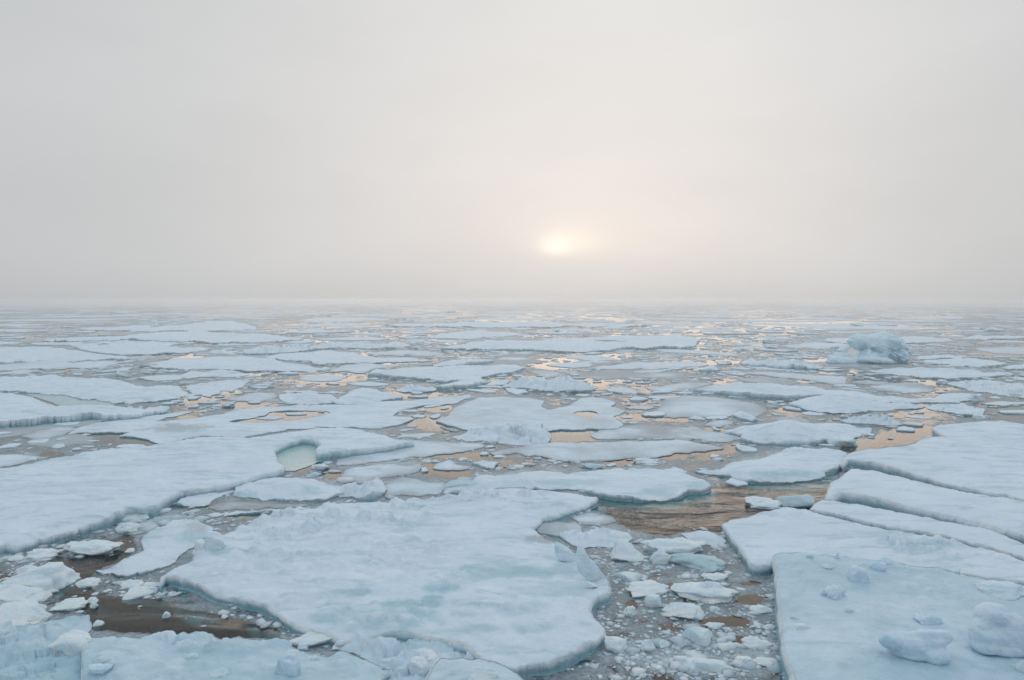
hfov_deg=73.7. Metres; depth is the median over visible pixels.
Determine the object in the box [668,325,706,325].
ice floe
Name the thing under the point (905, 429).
ice floe
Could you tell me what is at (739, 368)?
ice floe
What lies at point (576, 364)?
ice floe
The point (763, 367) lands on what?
ice floe
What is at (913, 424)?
ice floe
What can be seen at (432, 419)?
ice floe
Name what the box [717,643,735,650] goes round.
ice chunk
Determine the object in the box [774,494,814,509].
ice chunk
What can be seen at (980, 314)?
ice floe
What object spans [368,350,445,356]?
ice floe
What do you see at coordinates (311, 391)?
ice floe
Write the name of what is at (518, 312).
ice floe
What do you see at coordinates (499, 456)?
ice floe
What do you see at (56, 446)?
ice floe
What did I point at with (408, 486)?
ice floe
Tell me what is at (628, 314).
ice floe
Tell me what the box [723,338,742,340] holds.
ice floe
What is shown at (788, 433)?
ice floe
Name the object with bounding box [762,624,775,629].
ice chunk
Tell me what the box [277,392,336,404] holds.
ice floe
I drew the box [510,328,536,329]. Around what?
ice floe
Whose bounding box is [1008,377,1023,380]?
ice floe
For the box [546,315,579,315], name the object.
ice floe
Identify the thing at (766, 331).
ice floe
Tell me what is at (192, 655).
snow lump
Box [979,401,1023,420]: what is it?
ice floe
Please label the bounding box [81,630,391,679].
ice floe
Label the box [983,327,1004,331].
ice hummock
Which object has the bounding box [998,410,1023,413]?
ice floe
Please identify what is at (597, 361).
ice floe
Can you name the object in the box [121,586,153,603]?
ice chunk
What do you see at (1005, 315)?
ice floe
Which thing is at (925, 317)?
ice floe
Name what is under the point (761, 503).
ice chunk
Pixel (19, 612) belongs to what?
ice chunk
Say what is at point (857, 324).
ice hummock
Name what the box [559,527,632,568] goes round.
ice floe
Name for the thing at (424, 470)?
ice floe
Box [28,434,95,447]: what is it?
ice floe
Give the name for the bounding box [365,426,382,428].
ice floe
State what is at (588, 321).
ice floe
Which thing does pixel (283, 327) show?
ice floe
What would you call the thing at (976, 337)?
ice floe
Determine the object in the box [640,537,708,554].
ice chunk
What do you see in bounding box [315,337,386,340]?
ice floe
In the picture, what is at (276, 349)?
ice ridge
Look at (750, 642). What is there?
ice chunk
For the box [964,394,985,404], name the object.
ice chunk
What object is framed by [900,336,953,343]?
ice floe
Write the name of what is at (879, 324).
ice floe
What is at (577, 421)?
ice floe
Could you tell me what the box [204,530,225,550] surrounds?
ice chunk
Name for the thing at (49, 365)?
ice floe
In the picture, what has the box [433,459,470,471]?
ice floe
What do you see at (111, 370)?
ice floe
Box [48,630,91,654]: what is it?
ice chunk
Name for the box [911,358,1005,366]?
ice floe
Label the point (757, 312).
ice floe
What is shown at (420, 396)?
ice floe
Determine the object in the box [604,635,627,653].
ice chunk
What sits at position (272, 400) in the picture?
ice floe
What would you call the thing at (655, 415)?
ice floe
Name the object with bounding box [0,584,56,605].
ice chunk
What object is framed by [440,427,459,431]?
ice floe
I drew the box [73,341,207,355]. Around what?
ice floe
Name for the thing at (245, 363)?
ice floe
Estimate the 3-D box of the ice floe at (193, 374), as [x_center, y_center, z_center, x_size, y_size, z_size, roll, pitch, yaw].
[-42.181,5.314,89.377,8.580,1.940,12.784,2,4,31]
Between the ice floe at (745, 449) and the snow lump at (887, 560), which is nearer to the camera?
the snow lump at (887, 560)
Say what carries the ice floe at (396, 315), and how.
on the water at (738, 567)
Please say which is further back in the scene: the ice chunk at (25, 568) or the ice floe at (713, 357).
the ice floe at (713, 357)
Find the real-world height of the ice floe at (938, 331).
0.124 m
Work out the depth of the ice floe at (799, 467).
38.31 m
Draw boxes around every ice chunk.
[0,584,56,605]
[0,599,53,625]
[0,618,17,635]
[1,562,82,603]
[7,555,24,560]
[15,565,37,573]
[25,548,62,561]
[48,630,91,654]
[49,597,87,613]
[63,540,124,559]
[75,577,100,589]
[88,597,99,603]
[89,602,98,610]
[92,620,104,629]
[115,369,130,375]
[115,522,140,536]
[119,579,143,589]
[121,513,149,521]
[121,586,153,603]
[124,548,134,554]
[142,582,158,586]
[149,587,158,593]
[150,320,159,326]
[152,515,186,521]
[155,592,164,600]
[162,612,170,620]
[194,539,204,550]
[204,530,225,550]
[221,401,234,408]
[271,510,280,517]
[289,631,331,646]
[309,472,320,475]
[312,464,328,472]
[380,657,394,663]
[397,647,437,661]
[408,656,428,676]
[442,479,478,490]
[458,477,471,479]
[480,452,488,456]
[580,463,602,468]
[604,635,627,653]
[608,539,644,561]
[615,571,642,582]
[623,606,635,615]
[626,580,669,597]
[633,458,658,465]
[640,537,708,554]
[641,639,655,651]
[644,593,661,607]
[649,550,670,563]
[658,640,669,648]
[661,602,704,620]
[669,553,725,572]
[670,581,737,603]
[682,627,712,646]
[682,657,734,677]
[699,364,718,382]
[701,572,728,581]
[703,622,725,628]
[704,598,721,603]
[709,606,720,611]
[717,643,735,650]
[733,411,757,421]
[734,656,753,663]
[741,636,773,648]
[744,496,781,510]
[749,605,773,612]
[753,657,776,665]
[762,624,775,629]
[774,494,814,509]
[826,436,857,448]
[936,379,947,385]
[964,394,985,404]
[972,414,985,419]
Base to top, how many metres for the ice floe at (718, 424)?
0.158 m
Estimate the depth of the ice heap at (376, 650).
19.10 m
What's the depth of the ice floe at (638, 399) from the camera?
67.61 m
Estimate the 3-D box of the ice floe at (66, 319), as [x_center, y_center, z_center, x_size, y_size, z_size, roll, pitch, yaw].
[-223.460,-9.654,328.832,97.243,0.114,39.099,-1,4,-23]
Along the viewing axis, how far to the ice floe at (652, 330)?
216.19 m
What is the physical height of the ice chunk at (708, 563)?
0.645 m
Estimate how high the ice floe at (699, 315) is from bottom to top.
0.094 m
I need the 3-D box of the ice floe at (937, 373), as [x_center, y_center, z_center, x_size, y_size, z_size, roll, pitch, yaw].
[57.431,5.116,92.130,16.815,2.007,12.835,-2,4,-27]
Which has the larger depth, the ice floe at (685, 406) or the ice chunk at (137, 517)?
the ice floe at (685, 406)
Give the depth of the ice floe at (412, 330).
216.86 m
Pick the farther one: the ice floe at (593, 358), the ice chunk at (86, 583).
the ice floe at (593, 358)
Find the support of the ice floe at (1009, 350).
on the water at (738, 567)
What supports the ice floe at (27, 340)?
on the water at (738, 567)
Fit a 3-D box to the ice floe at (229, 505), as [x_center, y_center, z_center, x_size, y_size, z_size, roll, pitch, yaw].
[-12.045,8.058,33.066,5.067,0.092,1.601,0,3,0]
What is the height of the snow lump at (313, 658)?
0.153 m
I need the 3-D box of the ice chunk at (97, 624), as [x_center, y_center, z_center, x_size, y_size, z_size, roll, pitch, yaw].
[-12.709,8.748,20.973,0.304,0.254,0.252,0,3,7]
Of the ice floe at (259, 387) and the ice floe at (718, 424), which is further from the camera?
the ice floe at (259, 387)
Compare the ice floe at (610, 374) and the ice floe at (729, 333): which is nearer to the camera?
the ice floe at (610, 374)
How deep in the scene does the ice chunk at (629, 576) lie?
24.30 m
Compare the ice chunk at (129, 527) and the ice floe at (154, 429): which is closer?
the ice chunk at (129, 527)
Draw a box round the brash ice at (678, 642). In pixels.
[0,314,1023,679]
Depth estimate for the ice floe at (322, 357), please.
112.77 m
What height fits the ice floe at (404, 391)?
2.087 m
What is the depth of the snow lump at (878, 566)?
23.60 m
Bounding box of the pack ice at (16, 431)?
[0,301,1023,472]
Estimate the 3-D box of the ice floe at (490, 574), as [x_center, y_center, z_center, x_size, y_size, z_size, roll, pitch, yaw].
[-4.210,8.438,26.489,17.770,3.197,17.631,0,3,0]
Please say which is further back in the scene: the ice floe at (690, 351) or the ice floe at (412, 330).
the ice floe at (412, 330)
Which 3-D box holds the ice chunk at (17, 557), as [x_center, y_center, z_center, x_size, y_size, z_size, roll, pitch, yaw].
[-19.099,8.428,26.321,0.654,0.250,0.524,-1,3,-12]
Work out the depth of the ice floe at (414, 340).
165.09 m
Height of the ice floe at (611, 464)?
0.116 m
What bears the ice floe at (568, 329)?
on the water at (738, 567)
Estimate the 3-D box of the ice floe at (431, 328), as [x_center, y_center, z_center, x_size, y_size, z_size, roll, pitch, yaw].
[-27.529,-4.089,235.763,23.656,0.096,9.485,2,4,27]
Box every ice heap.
[337,633,474,679]
[338,477,386,501]
[451,423,550,445]
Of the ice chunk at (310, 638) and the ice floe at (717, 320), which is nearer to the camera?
the ice chunk at (310, 638)
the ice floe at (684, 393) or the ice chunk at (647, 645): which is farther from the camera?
the ice floe at (684, 393)
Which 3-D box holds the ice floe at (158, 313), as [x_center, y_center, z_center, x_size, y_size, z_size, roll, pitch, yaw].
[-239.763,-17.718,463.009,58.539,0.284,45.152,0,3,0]
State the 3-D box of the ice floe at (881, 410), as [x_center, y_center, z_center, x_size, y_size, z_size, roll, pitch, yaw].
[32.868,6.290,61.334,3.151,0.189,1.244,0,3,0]
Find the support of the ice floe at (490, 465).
on the water at (738, 567)
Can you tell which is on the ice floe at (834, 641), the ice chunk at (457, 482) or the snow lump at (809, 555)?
the snow lump at (809, 555)
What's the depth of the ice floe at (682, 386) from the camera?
77.99 m
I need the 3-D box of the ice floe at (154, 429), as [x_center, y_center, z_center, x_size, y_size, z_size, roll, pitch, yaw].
[-17.226,7.269,57.850,34.884,1.795,15.111,-2,4,-24]
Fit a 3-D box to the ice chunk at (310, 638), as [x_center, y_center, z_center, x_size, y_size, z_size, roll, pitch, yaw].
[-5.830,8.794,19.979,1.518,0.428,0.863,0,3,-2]
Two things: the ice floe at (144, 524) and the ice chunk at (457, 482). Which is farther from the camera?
the ice chunk at (457, 482)
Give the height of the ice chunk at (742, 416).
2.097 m
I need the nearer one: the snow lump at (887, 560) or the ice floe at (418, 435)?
the snow lump at (887, 560)
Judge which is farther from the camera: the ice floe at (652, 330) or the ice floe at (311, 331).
the ice floe at (652, 330)
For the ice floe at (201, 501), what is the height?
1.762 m
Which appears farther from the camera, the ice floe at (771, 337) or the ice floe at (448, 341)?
the ice floe at (771, 337)
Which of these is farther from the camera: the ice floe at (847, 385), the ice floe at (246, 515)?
the ice floe at (847, 385)
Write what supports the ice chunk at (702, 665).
on the water at (738, 567)
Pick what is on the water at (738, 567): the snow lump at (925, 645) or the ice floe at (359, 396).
the ice floe at (359, 396)
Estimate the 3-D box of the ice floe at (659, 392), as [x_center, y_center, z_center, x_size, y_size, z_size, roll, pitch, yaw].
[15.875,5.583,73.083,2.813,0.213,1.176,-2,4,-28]
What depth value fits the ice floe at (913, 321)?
301.28 m
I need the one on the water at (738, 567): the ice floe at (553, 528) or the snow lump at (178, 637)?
the ice floe at (553, 528)
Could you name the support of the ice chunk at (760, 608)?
on the water at (738, 567)
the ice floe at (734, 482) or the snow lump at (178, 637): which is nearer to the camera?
the snow lump at (178, 637)
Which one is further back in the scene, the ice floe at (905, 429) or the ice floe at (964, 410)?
the ice floe at (964, 410)
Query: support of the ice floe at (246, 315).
on the water at (738, 567)
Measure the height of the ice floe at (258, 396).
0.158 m
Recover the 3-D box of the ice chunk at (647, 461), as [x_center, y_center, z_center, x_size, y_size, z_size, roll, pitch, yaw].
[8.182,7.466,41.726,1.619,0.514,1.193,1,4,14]
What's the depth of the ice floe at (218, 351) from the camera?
126.25 m
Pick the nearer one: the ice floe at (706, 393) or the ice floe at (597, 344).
the ice floe at (706, 393)
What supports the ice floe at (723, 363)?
on the water at (738, 567)
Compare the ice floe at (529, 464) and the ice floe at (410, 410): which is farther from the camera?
the ice floe at (410, 410)
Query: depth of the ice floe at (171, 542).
26.43 m
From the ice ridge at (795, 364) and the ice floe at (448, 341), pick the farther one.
the ice floe at (448, 341)
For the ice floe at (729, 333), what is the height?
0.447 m
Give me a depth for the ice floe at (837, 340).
161.41 m
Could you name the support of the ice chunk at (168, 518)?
on the water at (738, 567)
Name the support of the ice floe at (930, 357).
on the water at (738, 567)
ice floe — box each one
[0,318,142,320]
[0,324,50,326]
[0,337,24,338]
[0,339,42,341]
[0,341,19,344]
[0,346,130,362]
[0,360,135,370]
[0,369,39,374]
[0,374,196,411]
[0,392,172,446]
[0,427,414,578]
[0,443,21,448]
[0,454,40,467]
[0,614,91,679]
[5,330,49,332]
[16,315,139,317]
[22,427,75,439]
[27,439,48,442]
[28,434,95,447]
[30,314,80,314]
[31,340,138,345]
[43,331,303,343]
[47,321,118,322]
[51,444,64,448]
[52,422,79,425]
[67,394,470,451]
[69,370,89,371]
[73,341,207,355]
[78,321,256,332]
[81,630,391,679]
[91,518,213,617]
[96,368,131,372]
[115,313,208,314]
[116,444,145,447]
[131,356,167,358]
[131,488,629,679]
[131,519,160,534]
[137,369,239,383]
[148,356,329,382]
[173,489,234,513]
[180,318,222,318]
[183,379,251,409]
[187,396,200,399]
[198,401,217,403]
[202,508,280,521]
[208,350,238,353]
[208,501,314,510]
[210,344,255,345]
[215,315,282,316]
[220,392,277,401]
[221,373,248,377]
[233,477,342,502]
[248,386,267,388]
[255,416,283,419]
[262,399,280,401]
[264,327,303,328]
[265,350,425,365]
[271,322,298,323]
[274,312,321,312]
[277,371,298,374]
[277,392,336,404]
[283,390,338,394]
[284,340,314,342]
[285,412,306,415]
[286,330,350,333]
[294,506,309,509]
[296,323,371,326]
[297,317,388,321]
[297,375,347,381]
[302,312,347,313]
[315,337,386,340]
[330,363,395,382]
[332,388,402,404]
[336,314,449,316]
[336,341,410,349]
[336,440,484,465]
[341,463,422,483]
[347,382,390,386]
[349,333,381,334]
[361,364,525,396]
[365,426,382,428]
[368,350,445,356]
[371,313,400,313]
[384,477,444,496]
[386,321,647,327]
[392,384,437,399]
[393,330,431,330]
[397,433,436,437]
[398,336,421,338]
[399,331,446,333]
[401,409,416,412]
[405,340,422,341]
[407,395,427,397]
[409,327,457,328]
[411,414,425,418]
[413,384,435,386]
[421,467,428,472]
[424,405,441,407]
[425,658,522,679]
[426,330,521,338]
[427,413,442,432]
[433,359,493,366]
[433,396,626,442]
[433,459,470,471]
[436,340,462,341]
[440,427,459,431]
[441,334,700,352]
[443,466,717,530]
[466,389,494,392]
[472,460,497,469]
[477,313,528,315]
[477,385,502,387]
[485,379,508,390]
[487,311,544,312]
[488,351,548,364]
[490,439,723,461]
[493,455,505,457]
[499,374,595,404]
[506,388,528,394]
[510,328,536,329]
[520,463,535,465]
[526,369,559,376]
[527,332,590,333]
[536,317,574,317]
[536,521,580,537]
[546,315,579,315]
[547,362,591,367]
[549,329,585,330]
[558,320,614,321]
[558,370,577,372]
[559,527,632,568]
[567,355,617,360]
[568,312,622,313]
[572,512,616,525]
[583,352,602,354]
[584,361,610,362]
[584,370,686,379]
[589,361,708,380]
[590,424,737,442]
[605,387,637,407]
[606,463,615,466]
[611,314,645,314]
[615,317,839,321]
[626,405,655,409]
[630,396,648,401]
[633,368,682,383]
[635,322,700,323]
[638,329,669,330]
[640,411,668,424]
[645,381,711,391]
[645,395,680,405]
[650,390,671,393]
[652,328,712,328]
[655,354,675,356]
[657,349,737,355]
[657,395,767,418]
[661,315,737,316]
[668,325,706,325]
[670,332,706,333]
[676,392,693,393]
[681,530,725,545]
[688,313,750,313]
[688,383,981,415]
[688,416,705,420]
[694,446,846,510]
[699,329,734,331]
[699,357,725,359]
[701,392,713,394]
[703,327,740,328]
[703,332,758,333]
[703,420,732,428]
[704,414,727,431]
[717,362,731,364]
[719,507,1023,604]
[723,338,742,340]
[724,372,747,375]
[724,420,879,454]
[725,477,747,486]
[726,347,767,348]
[730,367,752,369]
[735,342,758,344]
[735,444,757,452]
[737,377,799,385]
[739,312,774,312]
[745,371,846,387]
[746,330,783,332]
[746,366,794,370]
[747,336,792,338]
[750,323,923,329]
[753,348,797,351]
[760,552,1023,679]
[774,417,810,422]
[779,342,849,349]
[783,406,801,411]
[785,393,926,425]
[787,332,819,334]
[795,318,857,319]
[798,313,839,313]
[802,411,824,415]
[810,500,1023,560]
[819,368,843,371]
[823,338,848,343]
[824,469,1023,543]
[829,331,873,332]
[832,384,855,386]
[836,387,868,391]
[840,414,905,444]
[840,420,1023,500]
[851,380,888,384]
[864,323,895,325]
[869,367,1013,391]
[871,382,935,393]
[872,320,956,321]
[872,409,896,411]
[896,427,914,431]
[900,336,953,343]
[900,422,923,426]
[904,415,933,418]
[906,312,952,312]
[910,317,941,317]
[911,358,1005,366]
[912,354,966,359]
[916,331,959,331]
[925,403,989,426]
[928,335,960,336]
[944,329,985,331]
[944,380,1023,401]
[960,314,1000,314]
[962,335,1023,339]
[975,346,1023,354]
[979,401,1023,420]
[986,340,1023,342]
[988,315,1023,315]
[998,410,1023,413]
[1001,364,1023,369]
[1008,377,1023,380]
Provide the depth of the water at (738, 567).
82.15 m
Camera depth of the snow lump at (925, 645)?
17.76 m
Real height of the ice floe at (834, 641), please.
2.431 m
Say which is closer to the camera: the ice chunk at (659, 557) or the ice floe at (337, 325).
the ice chunk at (659, 557)
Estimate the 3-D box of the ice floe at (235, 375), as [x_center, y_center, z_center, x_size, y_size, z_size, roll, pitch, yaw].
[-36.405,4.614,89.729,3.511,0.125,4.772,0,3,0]
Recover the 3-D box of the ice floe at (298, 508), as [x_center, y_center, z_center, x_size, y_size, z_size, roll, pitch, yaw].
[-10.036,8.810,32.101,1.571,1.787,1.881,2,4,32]
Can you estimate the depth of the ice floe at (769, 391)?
69.75 m
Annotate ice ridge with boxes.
[243,341,339,354]
[741,358,823,369]
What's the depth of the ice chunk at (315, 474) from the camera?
38.67 m
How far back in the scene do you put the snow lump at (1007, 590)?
22.13 m
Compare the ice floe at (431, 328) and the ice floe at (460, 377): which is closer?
the ice floe at (460, 377)
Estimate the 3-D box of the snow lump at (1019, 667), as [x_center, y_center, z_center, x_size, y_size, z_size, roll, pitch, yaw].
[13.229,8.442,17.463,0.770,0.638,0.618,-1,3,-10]
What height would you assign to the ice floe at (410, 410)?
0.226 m
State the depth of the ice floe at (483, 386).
77.58 m
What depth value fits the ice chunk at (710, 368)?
94.07 m
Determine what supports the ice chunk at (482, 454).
on the water at (738, 567)
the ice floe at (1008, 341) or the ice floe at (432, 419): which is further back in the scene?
the ice floe at (1008, 341)
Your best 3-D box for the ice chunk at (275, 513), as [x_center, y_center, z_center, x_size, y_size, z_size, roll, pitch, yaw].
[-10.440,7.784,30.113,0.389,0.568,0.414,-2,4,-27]
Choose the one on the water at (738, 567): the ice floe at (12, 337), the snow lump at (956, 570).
the ice floe at (12, 337)
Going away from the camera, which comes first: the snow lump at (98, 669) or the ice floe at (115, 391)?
the snow lump at (98, 669)
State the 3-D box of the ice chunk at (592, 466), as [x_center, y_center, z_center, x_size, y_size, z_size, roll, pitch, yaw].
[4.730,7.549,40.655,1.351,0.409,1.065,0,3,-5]
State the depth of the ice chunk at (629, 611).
21.60 m
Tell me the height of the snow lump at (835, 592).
0.696 m
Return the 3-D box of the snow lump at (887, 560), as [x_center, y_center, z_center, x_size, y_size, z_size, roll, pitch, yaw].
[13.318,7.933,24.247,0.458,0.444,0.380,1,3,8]
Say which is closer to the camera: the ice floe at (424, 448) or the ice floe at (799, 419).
the ice floe at (424, 448)
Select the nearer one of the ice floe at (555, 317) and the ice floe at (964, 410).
the ice floe at (964, 410)
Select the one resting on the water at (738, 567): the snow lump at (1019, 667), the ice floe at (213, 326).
the ice floe at (213, 326)
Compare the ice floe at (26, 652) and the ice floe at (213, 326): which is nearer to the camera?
the ice floe at (26, 652)
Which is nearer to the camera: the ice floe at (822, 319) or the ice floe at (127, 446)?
the ice floe at (127, 446)
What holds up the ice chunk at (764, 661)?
on the water at (738, 567)
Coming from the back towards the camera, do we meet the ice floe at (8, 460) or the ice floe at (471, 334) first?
the ice floe at (471, 334)
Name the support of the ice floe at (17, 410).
on the water at (738, 567)
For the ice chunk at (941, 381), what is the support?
on the water at (738, 567)
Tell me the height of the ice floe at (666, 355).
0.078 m
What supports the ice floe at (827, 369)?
on the water at (738, 567)
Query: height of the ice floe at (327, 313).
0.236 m
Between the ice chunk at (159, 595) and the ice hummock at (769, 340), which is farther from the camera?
the ice hummock at (769, 340)
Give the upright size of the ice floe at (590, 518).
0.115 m
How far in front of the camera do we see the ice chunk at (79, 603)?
22.14 m
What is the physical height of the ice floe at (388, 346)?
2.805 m
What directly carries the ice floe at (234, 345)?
on the water at (738, 567)
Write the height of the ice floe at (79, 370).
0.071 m
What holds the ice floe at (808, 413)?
on the water at (738, 567)
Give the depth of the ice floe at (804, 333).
194.04 m
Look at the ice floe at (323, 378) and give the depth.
85.87 m
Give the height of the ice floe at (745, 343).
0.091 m
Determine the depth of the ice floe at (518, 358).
113.20 m
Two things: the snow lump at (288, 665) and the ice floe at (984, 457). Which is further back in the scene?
the ice floe at (984, 457)
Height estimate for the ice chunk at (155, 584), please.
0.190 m
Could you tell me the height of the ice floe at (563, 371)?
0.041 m
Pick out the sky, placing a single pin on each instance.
(151, 150)
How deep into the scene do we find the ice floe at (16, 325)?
269.21 m
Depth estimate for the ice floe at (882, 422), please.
54.39 m
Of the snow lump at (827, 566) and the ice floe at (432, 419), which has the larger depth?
the ice floe at (432, 419)
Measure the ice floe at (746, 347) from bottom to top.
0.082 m
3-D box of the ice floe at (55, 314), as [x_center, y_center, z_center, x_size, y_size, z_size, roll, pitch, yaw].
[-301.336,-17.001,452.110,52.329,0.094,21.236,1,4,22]
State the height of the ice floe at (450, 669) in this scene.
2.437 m
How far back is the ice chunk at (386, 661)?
18.67 m
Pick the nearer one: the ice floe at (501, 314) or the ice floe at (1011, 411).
the ice floe at (1011, 411)
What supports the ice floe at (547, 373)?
on the water at (738, 567)
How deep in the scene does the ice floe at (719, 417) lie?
56.88 m
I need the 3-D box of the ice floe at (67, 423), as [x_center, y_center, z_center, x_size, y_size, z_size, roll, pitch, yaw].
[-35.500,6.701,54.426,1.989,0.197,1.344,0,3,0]
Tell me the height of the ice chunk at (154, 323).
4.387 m
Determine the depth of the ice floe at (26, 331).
207.35 m
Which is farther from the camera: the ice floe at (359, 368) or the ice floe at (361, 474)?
the ice floe at (359, 368)
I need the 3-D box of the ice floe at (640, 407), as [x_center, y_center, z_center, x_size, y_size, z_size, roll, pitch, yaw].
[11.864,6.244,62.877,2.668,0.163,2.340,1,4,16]
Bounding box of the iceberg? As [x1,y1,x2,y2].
[827,331,913,363]
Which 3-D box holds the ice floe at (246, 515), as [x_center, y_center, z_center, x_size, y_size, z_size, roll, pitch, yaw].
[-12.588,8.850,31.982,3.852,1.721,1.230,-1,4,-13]
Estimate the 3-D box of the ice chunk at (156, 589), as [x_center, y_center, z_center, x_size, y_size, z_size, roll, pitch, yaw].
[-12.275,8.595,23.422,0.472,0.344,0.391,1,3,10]
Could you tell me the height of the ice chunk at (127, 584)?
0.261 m
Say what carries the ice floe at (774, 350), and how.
on the water at (738, 567)
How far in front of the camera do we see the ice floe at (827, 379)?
86.97 m
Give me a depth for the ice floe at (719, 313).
477.79 m
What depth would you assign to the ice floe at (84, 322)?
293.18 m
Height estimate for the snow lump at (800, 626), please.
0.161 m
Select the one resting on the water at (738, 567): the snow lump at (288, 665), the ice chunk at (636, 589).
the ice chunk at (636, 589)
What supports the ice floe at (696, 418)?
on the water at (738, 567)
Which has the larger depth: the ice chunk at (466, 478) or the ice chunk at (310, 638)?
the ice chunk at (466, 478)
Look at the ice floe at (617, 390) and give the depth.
73.21 m
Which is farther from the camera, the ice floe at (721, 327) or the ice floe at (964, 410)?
the ice floe at (721, 327)
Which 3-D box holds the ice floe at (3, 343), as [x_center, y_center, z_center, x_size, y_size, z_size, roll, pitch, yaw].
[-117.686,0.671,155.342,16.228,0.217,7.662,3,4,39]
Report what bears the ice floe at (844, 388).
on the water at (738, 567)
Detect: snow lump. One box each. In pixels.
[87,663,114,674]
[93,656,111,663]
[174,633,184,644]
[186,653,198,658]
[209,667,228,677]
[275,653,300,676]
[297,643,308,651]
[310,655,319,660]
[793,623,809,629]
[806,553,812,558]
[821,564,835,568]
[821,583,845,599]
[844,606,853,612]
[847,565,869,582]
[868,561,885,570]
[878,628,953,664]
[880,556,892,564]
[913,613,943,624]
[953,568,960,573]
[967,602,1023,657]
[974,580,1023,600]
[1011,660,1023,673]
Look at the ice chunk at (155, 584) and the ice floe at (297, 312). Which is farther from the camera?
the ice floe at (297, 312)
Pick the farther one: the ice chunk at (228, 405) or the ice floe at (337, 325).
the ice floe at (337, 325)
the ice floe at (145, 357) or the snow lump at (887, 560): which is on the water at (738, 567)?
the ice floe at (145, 357)
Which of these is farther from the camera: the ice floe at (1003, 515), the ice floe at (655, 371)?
the ice floe at (655, 371)
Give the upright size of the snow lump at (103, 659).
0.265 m
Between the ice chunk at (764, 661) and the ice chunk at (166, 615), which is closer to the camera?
the ice chunk at (764, 661)
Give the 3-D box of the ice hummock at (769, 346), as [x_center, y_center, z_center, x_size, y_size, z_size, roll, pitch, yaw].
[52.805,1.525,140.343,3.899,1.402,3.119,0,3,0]
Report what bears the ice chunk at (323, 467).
on the water at (738, 567)
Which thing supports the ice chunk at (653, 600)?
on the water at (738, 567)
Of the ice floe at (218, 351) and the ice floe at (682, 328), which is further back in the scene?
the ice floe at (682, 328)
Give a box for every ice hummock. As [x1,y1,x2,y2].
[760,344,778,347]
[762,338,775,342]
[849,322,863,325]
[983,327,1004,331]
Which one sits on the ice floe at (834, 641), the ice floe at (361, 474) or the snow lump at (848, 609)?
the snow lump at (848, 609)
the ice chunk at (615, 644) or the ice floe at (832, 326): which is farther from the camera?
the ice floe at (832, 326)
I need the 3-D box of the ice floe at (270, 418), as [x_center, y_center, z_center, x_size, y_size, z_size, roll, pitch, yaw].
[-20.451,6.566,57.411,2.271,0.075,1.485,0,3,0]
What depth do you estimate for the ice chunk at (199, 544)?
26.35 m
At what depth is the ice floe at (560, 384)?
74.95 m
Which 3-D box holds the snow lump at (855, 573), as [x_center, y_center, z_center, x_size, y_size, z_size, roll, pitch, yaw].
[11.568,7.951,22.838,0.694,0.836,0.557,1,3,9]
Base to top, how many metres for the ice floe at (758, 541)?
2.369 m
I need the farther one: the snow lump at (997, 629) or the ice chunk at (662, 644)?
the ice chunk at (662, 644)
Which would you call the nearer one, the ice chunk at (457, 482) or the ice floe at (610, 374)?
the ice chunk at (457, 482)
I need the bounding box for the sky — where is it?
[0,0,1023,300]
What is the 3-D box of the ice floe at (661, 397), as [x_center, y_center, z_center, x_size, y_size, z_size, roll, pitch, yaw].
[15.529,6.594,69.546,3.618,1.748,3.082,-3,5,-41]
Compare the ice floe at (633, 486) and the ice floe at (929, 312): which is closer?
the ice floe at (633, 486)
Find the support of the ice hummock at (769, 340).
on the water at (738, 567)
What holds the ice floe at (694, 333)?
on the water at (738, 567)
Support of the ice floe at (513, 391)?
on the water at (738, 567)
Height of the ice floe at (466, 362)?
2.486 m
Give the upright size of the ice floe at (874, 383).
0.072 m
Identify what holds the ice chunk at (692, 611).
on the water at (738, 567)
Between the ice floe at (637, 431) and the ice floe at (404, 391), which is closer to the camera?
the ice floe at (637, 431)
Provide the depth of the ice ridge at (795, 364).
98.44 m
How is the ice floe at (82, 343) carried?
on the water at (738, 567)
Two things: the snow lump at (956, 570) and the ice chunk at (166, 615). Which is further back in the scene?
the snow lump at (956, 570)
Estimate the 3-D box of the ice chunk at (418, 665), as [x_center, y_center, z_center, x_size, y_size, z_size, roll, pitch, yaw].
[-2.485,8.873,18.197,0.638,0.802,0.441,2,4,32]
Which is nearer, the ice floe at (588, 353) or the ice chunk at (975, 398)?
the ice chunk at (975, 398)
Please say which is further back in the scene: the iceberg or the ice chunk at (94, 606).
the iceberg
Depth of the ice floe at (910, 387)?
77.09 m
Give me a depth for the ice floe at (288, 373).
90.76 m
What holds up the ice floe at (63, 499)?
on the water at (738, 567)
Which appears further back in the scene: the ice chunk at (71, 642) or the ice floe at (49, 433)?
the ice floe at (49, 433)
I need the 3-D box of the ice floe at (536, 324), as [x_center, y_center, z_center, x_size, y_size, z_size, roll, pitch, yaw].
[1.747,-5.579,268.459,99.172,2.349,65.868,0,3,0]
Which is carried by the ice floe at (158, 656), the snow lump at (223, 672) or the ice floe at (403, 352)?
the snow lump at (223, 672)
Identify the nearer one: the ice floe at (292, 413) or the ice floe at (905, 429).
the ice floe at (905, 429)
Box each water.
[0,301,1023,679]
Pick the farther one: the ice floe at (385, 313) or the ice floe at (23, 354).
the ice floe at (385, 313)
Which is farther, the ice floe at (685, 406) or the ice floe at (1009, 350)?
the ice floe at (1009, 350)
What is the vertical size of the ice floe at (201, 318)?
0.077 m
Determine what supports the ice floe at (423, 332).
on the water at (738, 567)
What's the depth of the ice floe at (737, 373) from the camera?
90.78 m
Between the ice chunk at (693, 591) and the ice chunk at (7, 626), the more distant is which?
the ice chunk at (693, 591)
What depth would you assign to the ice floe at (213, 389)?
76.21 m
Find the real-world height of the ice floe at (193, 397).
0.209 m
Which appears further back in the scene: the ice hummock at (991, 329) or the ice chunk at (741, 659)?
the ice hummock at (991, 329)

